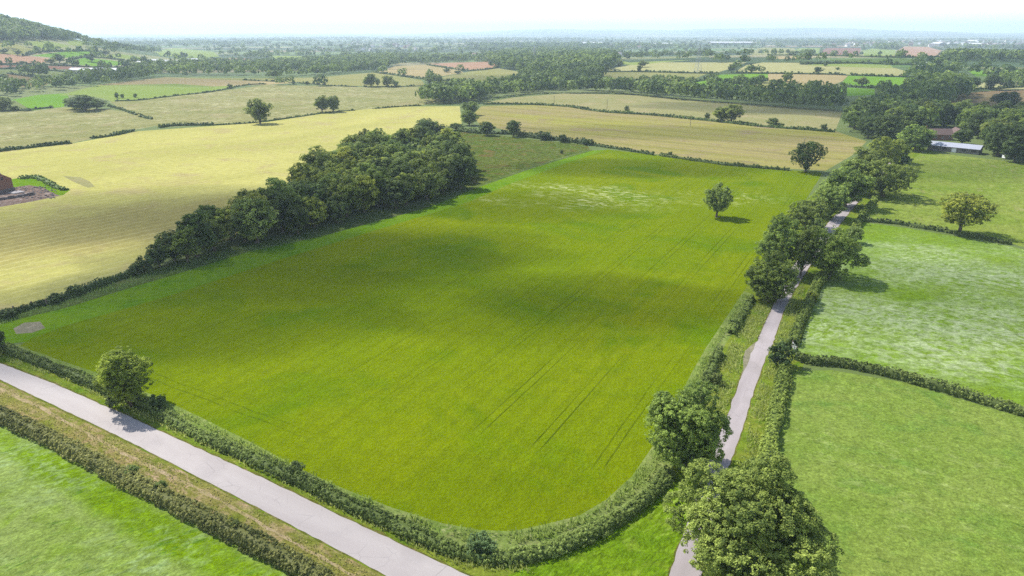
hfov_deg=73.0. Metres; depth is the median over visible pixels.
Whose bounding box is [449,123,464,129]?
tree
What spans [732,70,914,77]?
hedge
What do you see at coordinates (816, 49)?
ridge field
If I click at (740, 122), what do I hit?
hedge
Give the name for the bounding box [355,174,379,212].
tree
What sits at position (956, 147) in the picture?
long shed
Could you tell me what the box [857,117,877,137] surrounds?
tree
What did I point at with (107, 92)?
green strip
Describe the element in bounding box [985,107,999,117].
tree
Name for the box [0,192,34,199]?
stone wall
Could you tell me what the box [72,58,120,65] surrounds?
field
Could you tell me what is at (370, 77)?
tree
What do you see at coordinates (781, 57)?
field
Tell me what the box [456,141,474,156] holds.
tree
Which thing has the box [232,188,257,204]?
tree
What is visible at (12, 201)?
rubble yard
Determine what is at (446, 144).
tree
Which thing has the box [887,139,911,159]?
tree
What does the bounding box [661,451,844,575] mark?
tree
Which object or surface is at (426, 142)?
tree
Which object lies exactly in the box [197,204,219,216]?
tree
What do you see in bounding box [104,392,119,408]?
shrub
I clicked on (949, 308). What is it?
hay meadow
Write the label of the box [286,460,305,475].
shrub
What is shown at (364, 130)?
tree
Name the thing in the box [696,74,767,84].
bright meadow
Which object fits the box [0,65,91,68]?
pink strip
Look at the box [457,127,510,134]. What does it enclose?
hedge
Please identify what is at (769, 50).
ridge field
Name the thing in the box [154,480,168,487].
shrub
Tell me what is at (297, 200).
tree
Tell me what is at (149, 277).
tall grass
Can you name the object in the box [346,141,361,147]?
tree
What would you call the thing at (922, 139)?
tree
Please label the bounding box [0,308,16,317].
shrub
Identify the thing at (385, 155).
tree
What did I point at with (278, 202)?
tree
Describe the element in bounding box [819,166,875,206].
tree
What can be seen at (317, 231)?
rough margin
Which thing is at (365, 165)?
tree
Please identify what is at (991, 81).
tree
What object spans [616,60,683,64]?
meadow
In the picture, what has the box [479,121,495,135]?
tree
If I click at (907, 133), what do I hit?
tree
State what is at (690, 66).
pasture
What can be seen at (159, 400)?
shrub
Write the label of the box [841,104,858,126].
tree
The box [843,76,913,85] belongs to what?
bright meadow
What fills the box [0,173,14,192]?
brick barn
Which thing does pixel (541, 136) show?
shrub
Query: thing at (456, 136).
tree
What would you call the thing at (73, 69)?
long shed
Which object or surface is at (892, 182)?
tree
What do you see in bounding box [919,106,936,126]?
tree
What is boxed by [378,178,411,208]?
tree
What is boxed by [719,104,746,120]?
tree
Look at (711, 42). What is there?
warehouse
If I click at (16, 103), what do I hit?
pasture
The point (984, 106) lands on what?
tree
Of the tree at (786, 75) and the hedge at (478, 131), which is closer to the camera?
the hedge at (478, 131)
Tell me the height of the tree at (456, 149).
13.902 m
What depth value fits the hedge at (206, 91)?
695.53 m
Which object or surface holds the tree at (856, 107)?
on the ground at (632, 35)
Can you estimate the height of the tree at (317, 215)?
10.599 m
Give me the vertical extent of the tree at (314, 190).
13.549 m
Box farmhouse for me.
[927,126,953,139]
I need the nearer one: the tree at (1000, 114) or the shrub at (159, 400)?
the shrub at (159, 400)
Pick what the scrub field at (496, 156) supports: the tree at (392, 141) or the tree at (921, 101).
the tree at (392, 141)
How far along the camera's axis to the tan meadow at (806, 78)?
840.29 m
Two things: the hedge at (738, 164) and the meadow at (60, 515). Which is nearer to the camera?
the meadow at (60, 515)
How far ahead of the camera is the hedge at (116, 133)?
427.53 m
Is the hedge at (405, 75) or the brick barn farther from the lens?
the hedge at (405, 75)
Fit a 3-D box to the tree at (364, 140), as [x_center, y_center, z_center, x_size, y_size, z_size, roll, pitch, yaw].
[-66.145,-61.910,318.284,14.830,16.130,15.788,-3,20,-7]
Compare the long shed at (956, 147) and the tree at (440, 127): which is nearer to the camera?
the long shed at (956, 147)
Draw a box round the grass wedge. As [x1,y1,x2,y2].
[508,483,694,575]
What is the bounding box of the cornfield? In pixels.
[738,62,904,75]
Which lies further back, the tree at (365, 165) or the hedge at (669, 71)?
the hedge at (669, 71)
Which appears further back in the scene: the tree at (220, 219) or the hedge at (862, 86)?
the hedge at (862, 86)
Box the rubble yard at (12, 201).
[0,185,58,206]
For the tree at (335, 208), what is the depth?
228.69 m
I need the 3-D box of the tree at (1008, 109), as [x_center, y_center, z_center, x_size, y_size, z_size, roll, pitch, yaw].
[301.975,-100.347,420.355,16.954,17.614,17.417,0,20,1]
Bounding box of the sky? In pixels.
[0,0,1023,33]
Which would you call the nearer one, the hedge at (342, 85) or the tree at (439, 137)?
the tree at (439, 137)
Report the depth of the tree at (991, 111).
421.28 m
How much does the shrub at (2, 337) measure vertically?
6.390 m
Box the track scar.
[64,176,94,187]
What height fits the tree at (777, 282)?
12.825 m
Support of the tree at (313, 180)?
on the ground at (632, 35)
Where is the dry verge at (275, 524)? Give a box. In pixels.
[0,382,381,575]
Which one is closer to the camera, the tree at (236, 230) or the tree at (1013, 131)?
the tree at (236, 230)
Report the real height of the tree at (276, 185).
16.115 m
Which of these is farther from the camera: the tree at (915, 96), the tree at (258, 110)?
the tree at (915, 96)
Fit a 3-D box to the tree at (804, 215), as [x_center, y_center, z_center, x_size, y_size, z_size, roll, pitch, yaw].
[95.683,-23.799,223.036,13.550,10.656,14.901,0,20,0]
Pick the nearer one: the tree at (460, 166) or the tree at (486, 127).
the tree at (460, 166)
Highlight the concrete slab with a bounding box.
[7,190,24,193]
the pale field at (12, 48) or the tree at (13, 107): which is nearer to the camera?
the tree at (13, 107)
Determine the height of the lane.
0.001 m
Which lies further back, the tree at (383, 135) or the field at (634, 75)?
the field at (634, 75)
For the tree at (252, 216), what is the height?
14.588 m
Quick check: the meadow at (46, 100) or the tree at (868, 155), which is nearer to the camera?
the tree at (868, 155)
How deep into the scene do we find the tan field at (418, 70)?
1086.26 m
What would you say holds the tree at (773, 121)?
on the stubble field at (729, 143)
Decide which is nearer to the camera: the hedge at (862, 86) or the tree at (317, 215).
the tree at (317, 215)
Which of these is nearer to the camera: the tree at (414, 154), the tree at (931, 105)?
the tree at (414, 154)
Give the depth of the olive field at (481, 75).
972.06 m
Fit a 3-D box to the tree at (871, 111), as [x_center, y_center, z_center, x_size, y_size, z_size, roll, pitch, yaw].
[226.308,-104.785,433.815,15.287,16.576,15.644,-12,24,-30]
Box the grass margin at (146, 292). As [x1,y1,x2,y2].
[0,150,603,343]
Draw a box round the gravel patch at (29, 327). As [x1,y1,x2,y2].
[13,322,44,333]
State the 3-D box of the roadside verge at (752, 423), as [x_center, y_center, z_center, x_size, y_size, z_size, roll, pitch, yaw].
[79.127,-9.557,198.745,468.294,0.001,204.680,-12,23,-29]
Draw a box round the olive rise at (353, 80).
[169,73,423,85]
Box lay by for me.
[740,342,755,378]
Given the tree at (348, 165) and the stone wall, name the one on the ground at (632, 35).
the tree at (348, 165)
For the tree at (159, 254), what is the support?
on the rough margin at (317, 231)
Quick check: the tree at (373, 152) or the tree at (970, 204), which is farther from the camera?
the tree at (373, 152)
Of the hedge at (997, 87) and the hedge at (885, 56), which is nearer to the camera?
the hedge at (997, 87)
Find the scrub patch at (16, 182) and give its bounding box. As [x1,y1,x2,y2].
[12,178,69,195]
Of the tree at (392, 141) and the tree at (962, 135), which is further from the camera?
the tree at (962, 135)
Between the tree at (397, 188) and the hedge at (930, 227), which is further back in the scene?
the tree at (397, 188)
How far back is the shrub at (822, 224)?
216.62 m
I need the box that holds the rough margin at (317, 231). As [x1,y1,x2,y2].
[0,150,591,323]
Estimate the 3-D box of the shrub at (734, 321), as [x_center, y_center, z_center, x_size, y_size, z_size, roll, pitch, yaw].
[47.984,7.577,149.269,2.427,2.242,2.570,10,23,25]
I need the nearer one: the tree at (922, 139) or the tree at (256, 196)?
the tree at (256, 196)
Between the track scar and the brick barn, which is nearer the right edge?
the track scar
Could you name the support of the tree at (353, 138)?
on the ground at (632, 35)
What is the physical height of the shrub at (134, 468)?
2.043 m
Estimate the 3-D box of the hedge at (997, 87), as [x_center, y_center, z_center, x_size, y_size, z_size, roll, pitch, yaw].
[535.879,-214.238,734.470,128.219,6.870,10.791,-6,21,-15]
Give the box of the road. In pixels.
[0,363,467,575]
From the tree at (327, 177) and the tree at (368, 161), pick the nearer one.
the tree at (327, 177)
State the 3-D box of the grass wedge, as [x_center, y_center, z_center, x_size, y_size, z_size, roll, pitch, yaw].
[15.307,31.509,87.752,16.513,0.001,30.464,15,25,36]
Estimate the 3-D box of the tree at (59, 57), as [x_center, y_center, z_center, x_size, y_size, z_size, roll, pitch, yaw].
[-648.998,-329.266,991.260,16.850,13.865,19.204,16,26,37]
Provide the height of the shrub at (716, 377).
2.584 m
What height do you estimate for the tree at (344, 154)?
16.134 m
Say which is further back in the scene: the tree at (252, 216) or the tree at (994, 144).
the tree at (994, 144)
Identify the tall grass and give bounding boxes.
[0,239,298,324]
[672,284,803,456]
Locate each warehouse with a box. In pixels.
[708,41,753,43]
[930,42,946,45]
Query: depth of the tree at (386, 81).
781.69 m
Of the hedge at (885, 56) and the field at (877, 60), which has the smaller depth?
the field at (877, 60)
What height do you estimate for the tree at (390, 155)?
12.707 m
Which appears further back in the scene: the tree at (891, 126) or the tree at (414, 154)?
the tree at (891, 126)
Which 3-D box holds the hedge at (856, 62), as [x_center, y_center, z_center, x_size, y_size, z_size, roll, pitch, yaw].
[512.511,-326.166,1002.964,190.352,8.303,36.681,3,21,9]
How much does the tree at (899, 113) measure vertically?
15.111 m
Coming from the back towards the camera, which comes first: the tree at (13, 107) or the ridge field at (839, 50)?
the ridge field at (839, 50)
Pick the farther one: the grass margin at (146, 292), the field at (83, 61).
the field at (83, 61)
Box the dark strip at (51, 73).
[0,70,64,76]
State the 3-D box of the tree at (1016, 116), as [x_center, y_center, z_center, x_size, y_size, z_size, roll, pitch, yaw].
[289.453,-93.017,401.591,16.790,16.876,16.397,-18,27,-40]
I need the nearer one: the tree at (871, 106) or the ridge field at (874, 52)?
the tree at (871, 106)
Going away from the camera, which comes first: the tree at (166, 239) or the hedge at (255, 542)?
the hedge at (255, 542)
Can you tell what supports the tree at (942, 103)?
on the ground at (632, 35)
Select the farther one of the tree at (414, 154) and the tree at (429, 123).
the tree at (429, 123)
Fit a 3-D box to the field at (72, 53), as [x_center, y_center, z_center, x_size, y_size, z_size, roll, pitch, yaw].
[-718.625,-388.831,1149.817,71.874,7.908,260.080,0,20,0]
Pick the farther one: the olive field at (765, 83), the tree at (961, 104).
the olive field at (765, 83)
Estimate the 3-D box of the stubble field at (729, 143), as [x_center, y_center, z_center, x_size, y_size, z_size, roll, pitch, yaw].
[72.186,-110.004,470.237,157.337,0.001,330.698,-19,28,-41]
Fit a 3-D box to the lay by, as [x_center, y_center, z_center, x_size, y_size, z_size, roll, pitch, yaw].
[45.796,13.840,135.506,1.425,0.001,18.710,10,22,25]
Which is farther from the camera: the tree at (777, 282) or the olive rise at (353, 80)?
the olive rise at (353, 80)
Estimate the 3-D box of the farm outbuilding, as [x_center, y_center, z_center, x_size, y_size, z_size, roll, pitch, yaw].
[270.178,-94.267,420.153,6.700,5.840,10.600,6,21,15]
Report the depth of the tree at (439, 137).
339.41 m
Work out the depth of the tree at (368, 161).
270.42 m
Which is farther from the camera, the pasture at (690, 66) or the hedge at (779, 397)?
the pasture at (690, 66)
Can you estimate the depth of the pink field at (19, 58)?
983.25 m
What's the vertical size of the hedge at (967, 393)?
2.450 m
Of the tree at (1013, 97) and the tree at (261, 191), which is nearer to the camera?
the tree at (261, 191)
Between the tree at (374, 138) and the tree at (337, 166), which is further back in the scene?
the tree at (374, 138)
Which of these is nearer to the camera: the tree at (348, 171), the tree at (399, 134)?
the tree at (348, 171)
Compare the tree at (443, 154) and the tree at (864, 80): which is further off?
the tree at (864, 80)
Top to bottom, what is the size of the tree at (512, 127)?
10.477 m
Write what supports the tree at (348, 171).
on the ground at (632, 35)
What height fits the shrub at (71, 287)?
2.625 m
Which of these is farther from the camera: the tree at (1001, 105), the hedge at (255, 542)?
the tree at (1001, 105)
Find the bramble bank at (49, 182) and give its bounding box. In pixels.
[17,174,68,190]
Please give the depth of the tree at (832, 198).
232.73 m
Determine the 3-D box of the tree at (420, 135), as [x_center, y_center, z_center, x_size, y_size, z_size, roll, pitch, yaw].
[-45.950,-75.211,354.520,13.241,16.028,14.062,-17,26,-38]
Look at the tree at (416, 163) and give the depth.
266.13 m
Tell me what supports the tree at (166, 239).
on the ground at (632, 35)
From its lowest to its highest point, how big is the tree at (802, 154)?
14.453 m
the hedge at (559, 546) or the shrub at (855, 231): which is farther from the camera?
the shrub at (855, 231)
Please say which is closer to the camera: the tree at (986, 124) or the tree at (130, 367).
the tree at (130, 367)
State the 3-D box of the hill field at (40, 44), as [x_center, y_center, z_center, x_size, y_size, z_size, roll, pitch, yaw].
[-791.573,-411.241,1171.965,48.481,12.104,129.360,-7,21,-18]
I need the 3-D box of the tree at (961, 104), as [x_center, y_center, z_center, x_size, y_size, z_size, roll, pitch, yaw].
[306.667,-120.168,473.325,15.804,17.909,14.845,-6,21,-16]
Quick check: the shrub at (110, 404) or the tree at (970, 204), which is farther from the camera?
the tree at (970, 204)
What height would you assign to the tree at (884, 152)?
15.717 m
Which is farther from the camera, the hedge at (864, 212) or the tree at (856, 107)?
the tree at (856, 107)
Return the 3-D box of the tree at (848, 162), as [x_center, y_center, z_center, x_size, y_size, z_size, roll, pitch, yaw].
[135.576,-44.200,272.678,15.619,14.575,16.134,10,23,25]
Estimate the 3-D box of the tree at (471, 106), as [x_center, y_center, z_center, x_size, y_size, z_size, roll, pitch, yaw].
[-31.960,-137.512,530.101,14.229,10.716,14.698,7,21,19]
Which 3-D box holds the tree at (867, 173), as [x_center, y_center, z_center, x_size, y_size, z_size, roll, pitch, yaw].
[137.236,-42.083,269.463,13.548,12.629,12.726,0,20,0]
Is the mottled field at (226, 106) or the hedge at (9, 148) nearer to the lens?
the hedge at (9, 148)
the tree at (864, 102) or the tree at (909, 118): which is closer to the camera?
the tree at (909, 118)
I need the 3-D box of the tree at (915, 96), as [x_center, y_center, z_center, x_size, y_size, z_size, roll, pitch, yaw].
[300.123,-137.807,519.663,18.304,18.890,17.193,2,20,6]
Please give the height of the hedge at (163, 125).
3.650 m
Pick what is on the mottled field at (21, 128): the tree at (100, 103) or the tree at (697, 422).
the tree at (100, 103)
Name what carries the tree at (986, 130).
on the ground at (632, 35)
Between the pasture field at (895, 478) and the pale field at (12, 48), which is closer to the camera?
the pasture field at (895, 478)
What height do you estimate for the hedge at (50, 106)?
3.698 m
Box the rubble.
[16,186,56,198]
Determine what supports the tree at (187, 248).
on the rough margin at (317, 231)
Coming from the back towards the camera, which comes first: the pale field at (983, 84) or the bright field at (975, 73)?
the bright field at (975, 73)
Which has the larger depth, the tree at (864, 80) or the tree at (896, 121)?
the tree at (864, 80)
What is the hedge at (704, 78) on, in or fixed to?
on the ground at (632, 35)
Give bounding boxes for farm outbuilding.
[952,127,960,137]
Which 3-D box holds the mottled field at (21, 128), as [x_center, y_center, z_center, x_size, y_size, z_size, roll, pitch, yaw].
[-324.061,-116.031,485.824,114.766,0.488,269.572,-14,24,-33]
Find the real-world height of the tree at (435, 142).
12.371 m
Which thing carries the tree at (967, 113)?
on the ground at (632, 35)
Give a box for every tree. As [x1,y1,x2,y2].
[0,97,14,109]
[6,105,20,109]
[44,58,57,63]
[51,53,66,62]
[62,96,78,107]
[65,94,98,110]
[83,52,97,61]
[90,99,106,108]
[92,345,154,407]
[100,50,109,55]
[145,243,170,266]
[152,229,183,260]
[170,227,200,262]
[175,210,216,256]
[181,216,212,254]
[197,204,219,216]
[204,214,216,227]
[206,218,229,250]
[213,206,237,239]
[224,192,267,224]
[225,214,253,241]
[229,197,278,242]
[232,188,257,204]
[242,98,273,123]
[244,187,276,226]
[264,177,296,197]
[264,190,294,231]
[282,192,306,223]
[283,205,309,233]
[286,162,316,181]
[288,183,308,194]
[289,179,312,188]
[291,172,305,183]
[297,182,329,213]
[298,145,328,166]
[300,196,328,227]
[303,175,318,182]
[310,169,327,179]
[313,95,329,112]
[314,152,340,167]
[315,166,347,183]
[317,172,351,194]
[323,161,345,171]
[324,194,349,222]
[325,174,364,216]
[326,95,339,109]
[330,145,355,154]
[330,146,358,164]
[331,148,362,159]
[333,169,356,174]
[339,133,360,144]
[340,158,361,172]
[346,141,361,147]
[351,158,369,164]
[351,162,377,175]
[354,143,370,157]
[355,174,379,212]
[356,134,383,143]
[356,137,379,147]
[358,128,369,136]
[358,144,386,159]
[362,77,371,84]
[362,158,382,168]
[364,166,392,206]
[365,74,375,85]
[365,128,389,141]
[370,157,394,176]
[378,152,388,157]
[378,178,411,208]
[379,143,406,156]
[380,139,398,150]
[380,151,394,157]
[381,75,393,84]
[386,158,415,180]
[388,129,413,143]
[389,151,411,168]
[392,172,424,204]
[397,127,417,140]
[406,151,422,160]
[407,158,439,194]
[410,126,429,144]
[411,164,444,199]
[414,118,438,132]
[418,135,441,148]
[420,148,451,164]
[421,130,439,142]
[426,134,446,140]
[426,164,446,189]
[427,139,442,148]
[430,145,450,154]
[431,75,442,81]
[433,124,448,132]
[435,161,457,190]
[437,150,446,158]
[439,127,453,141]
[441,139,459,152]
[442,153,476,188]
[443,131,466,143]
[447,143,469,155]
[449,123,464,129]
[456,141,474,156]
[460,110,479,124]
[461,101,478,112]
[462,156,476,176]
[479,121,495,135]
[505,120,521,136]
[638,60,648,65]
[643,380,733,471]
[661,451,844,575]
[702,182,733,216]
[712,107,728,119]
[719,77,732,87]
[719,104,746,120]
[728,64,736,72]
[744,250,800,302]
[753,213,806,268]
[756,74,766,81]
[764,118,778,125]
[781,72,793,80]
[786,197,830,228]
[788,141,827,171]
[791,225,818,277]
[808,225,871,279]
[809,184,851,219]
[814,67,825,72]
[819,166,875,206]
[837,157,877,183]
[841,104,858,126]
[843,104,867,128]
[847,99,872,106]
[851,146,884,170]
[852,77,869,84]
[852,163,880,194]
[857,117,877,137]
[860,108,884,121]
[861,157,920,196]
[862,103,880,111]
[866,136,906,163]
[872,101,887,114]
[872,114,903,139]
[877,114,904,133]
[885,106,904,115]
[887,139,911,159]
[888,102,903,107]
[894,102,916,110]
[894,109,904,132]
[896,124,937,150]
[899,109,929,129]
[903,92,923,102]
[909,131,930,151]
[912,97,936,105]
[919,101,938,120]
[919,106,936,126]
[934,103,962,128]
[936,100,954,106]
[936,191,999,230]
[951,129,974,142]
[955,99,972,124]
[959,105,985,129]
[964,101,989,116]
[966,108,995,133]
[967,113,992,138]
[971,77,982,90]
[975,104,991,110]
[979,118,1000,138]
[979,121,1004,140]
[980,118,1011,136]
[983,73,1003,89]
[983,124,1010,155]
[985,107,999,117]
[989,91,1022,106]
[991,100,1012,110]
[996,109,1022,119]
[997,124,1023,150]
[1000,135,1023,162]
[1001,108,1023,116]
[1001,118,1021,125]
[1004,113,1022,123]
[1010,102,1023,109]
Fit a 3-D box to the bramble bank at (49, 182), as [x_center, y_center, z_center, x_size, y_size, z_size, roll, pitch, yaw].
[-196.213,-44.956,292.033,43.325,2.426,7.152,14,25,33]
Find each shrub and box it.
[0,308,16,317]
[0,331,6,352]
[46,293,63,302]
[65,284,84,295]
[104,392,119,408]
[124,464,140,474]
[128,261,143,275]
[135,254,155,271]
[148,394,168,410]
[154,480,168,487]
[230,518,242,527]
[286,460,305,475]
[466,530,498,557]
[536,131,552,139]
[558,134,567,141]
[582,138,589,143]
[710,373,723,386]
[729,319,739,324]
[766,338,798,365]
[806,290,819,302]
[807,217,825,229]
[847,226,864,240]
[895,153,913,163]
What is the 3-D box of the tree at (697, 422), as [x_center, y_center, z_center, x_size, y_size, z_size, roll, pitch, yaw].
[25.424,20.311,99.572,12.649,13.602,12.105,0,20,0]
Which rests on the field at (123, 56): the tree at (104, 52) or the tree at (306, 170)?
the tree at (104, 52)
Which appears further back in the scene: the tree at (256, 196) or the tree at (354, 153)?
the tree at (354, 153)
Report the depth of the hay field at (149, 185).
296.10 m
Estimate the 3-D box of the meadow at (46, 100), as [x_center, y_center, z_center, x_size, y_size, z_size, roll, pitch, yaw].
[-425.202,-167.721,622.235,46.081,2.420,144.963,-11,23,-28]
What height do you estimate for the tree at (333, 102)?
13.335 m
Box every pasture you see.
[7,100,26,110]
[153,48,219,57]
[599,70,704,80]
[609,62,745,71]
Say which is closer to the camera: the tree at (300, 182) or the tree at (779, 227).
the tree at (779, 227)
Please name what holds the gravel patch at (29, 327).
on the grass margin at (146, 292)
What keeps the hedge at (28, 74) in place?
on the ground at (632, 35)
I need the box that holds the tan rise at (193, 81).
[102,77,285,85]
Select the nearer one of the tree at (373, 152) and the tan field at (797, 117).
the tree at (373, 152)
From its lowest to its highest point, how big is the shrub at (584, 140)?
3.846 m
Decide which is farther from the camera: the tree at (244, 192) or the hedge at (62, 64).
the hedge at (62, 64)
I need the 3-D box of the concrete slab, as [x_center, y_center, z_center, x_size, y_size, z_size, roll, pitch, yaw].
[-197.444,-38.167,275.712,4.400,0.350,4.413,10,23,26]
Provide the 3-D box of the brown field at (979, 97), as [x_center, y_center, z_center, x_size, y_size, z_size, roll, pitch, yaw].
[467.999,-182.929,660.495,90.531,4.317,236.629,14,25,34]
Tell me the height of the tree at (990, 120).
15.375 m
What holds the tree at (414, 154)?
on the scrub field at (496, 156)
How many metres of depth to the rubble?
276.35 m
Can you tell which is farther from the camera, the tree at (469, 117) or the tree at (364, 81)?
the tree at (364, 81)
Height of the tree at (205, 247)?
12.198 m
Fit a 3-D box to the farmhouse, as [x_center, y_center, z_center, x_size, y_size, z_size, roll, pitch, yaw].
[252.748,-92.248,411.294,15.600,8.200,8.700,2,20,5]
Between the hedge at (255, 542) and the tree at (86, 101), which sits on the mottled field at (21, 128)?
the tree at (86, 101)
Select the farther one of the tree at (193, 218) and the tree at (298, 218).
the tree at (298, 218)
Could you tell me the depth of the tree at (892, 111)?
437.98 m
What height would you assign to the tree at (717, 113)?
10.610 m
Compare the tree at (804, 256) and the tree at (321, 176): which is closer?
the tree at (804, 256)
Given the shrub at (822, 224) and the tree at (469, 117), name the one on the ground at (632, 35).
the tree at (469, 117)
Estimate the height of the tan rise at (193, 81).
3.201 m
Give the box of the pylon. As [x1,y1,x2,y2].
[694,44,704,72]
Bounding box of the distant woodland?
[0,13,1023,155]
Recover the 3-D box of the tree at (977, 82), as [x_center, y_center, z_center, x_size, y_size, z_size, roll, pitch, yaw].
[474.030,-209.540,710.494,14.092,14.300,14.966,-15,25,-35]
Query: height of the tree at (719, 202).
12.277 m
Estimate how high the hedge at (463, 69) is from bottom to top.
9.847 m
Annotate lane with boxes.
[669,163,890,575]
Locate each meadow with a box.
[0,425,293,575]
[11,93,68,110]
[273,56,301,58]
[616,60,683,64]
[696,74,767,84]
[768,74,846,84]
[798,222,1023,405]
[834,87,874,95]
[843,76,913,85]
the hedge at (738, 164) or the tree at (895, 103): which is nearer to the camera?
the hedge at (738, 164)
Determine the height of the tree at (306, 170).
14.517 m
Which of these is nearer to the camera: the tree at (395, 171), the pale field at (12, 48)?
the tree at (395, 171)
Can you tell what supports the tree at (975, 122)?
on the ground at (632, 35)
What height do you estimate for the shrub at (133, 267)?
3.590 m
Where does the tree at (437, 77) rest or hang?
on the ground at (632, 35)
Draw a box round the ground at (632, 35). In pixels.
[0,27,1023,417]
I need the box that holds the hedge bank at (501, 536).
[16,291,750,551]
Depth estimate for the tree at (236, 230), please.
207.35 m
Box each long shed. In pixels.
[70,67,105,71]
[927,141,983,154]
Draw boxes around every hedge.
[0,60,124,67]
[0,66,77,77]
[0,105,53,110]
[0,140,71,151]
[0,265,143,318]
[0,405,335,575]
[1,342,675,566]
[21,48,103,55]
[65,55,136,61]
[89,129,134,138]
[107,103,152,118]
[115,83,265,100]
[158,121,213,127]
[214,104,420,124]
[242,78,422,86]
[373,70,473,80]
[426,63,498,70]
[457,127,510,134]
[483,101,835,131]
[514,130,593,145]
[593,142,654,154]
[603,69,716,73]
[659,152,789,170]
[676,72,718,84]
[682,294,754,438]
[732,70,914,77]
[756,360,792,473]
[767,52,939,57]
[788,270,827,344]
[794,351,1023,415]
[799,60,933,64]
[845,83,901,87]
[850,194,880,243]
[861,216,1012,244]
[895,45,943,49]
[971,85,1023,89]
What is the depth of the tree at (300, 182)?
241.29 m
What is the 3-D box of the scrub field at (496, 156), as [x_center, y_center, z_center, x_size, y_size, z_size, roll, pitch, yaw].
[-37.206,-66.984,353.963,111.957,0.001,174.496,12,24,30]
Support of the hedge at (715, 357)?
on the hedge bank at (501, 536)
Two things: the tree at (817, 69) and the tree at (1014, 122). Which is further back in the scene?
the tree at (817, 69)
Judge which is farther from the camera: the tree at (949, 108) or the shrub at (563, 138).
the tree at (949, 108)
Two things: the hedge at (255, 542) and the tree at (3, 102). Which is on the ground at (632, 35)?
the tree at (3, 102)
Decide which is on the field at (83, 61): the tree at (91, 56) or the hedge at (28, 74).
the tree at (91, 56)
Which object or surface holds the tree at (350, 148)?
on the ground at (632, 35)
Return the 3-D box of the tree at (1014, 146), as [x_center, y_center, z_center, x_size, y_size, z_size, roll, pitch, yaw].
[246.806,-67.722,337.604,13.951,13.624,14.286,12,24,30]
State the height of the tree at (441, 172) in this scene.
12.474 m
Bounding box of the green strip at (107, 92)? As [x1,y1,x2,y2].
[62,84,227,101]
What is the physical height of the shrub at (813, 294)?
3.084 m
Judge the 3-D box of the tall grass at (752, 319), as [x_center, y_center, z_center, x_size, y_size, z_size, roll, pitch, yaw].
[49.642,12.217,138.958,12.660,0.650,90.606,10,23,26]
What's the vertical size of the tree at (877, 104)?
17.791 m
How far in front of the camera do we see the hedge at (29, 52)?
1086.38 m
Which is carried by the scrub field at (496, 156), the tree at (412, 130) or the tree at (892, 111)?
the tree at (412, 130)
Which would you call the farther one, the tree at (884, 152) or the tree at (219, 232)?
the tree at (884, 152)
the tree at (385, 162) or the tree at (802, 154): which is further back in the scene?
the tree at (802, 154)
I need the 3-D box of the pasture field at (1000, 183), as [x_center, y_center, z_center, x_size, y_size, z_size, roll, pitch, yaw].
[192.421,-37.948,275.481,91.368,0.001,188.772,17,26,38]
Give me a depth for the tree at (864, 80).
750.83 m
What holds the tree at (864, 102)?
on the ground at (632, 35)
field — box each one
[0,42,32,54]
[0,54,47,62]
[0,106,461,309]
[0,107,154,147]
[6,74,50,86]
[19,149,821,530]
[28,41,68,48]
[32,51,100,57]
[65,38,83,45]
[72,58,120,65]
[99,54,139,59]
[110,85,455,126]
[380,65,463,76]
[407,131,590,201]
[432,62,497,69]
[441,68,517,81]
[474,105,865,170]
[485,93,842,129]
[750,47,794,54]
[756,81,803,88]
[776,56,812,58]
[776,370,1023,575]
[795,48,819,53]
[812,64,892,67]
[823,48,860,54]
[830,59,928,62]
[861,49,895,55]
[867,152,1023,246]
[899,46,940,57]
[950,90,1023,106]
[969,70,1023,75]
[976,81,1023,89]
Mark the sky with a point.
(81, 16)
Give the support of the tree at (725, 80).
on the ground at (632, 35)
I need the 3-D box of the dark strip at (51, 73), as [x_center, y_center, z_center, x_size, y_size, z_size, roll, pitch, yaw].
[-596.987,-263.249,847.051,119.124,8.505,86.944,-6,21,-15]
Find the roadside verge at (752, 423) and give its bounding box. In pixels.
[0,147,937,575]
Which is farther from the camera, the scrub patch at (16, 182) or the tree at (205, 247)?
the scrub patch at (16, 182)
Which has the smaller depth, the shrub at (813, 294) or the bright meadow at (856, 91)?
the shrub at (813, 294)
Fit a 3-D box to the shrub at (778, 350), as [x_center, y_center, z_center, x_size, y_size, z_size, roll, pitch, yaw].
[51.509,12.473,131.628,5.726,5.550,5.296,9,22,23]
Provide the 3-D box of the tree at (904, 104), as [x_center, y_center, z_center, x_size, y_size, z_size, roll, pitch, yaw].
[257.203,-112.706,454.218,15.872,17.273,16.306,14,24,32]
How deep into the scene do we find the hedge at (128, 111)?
547.24 m

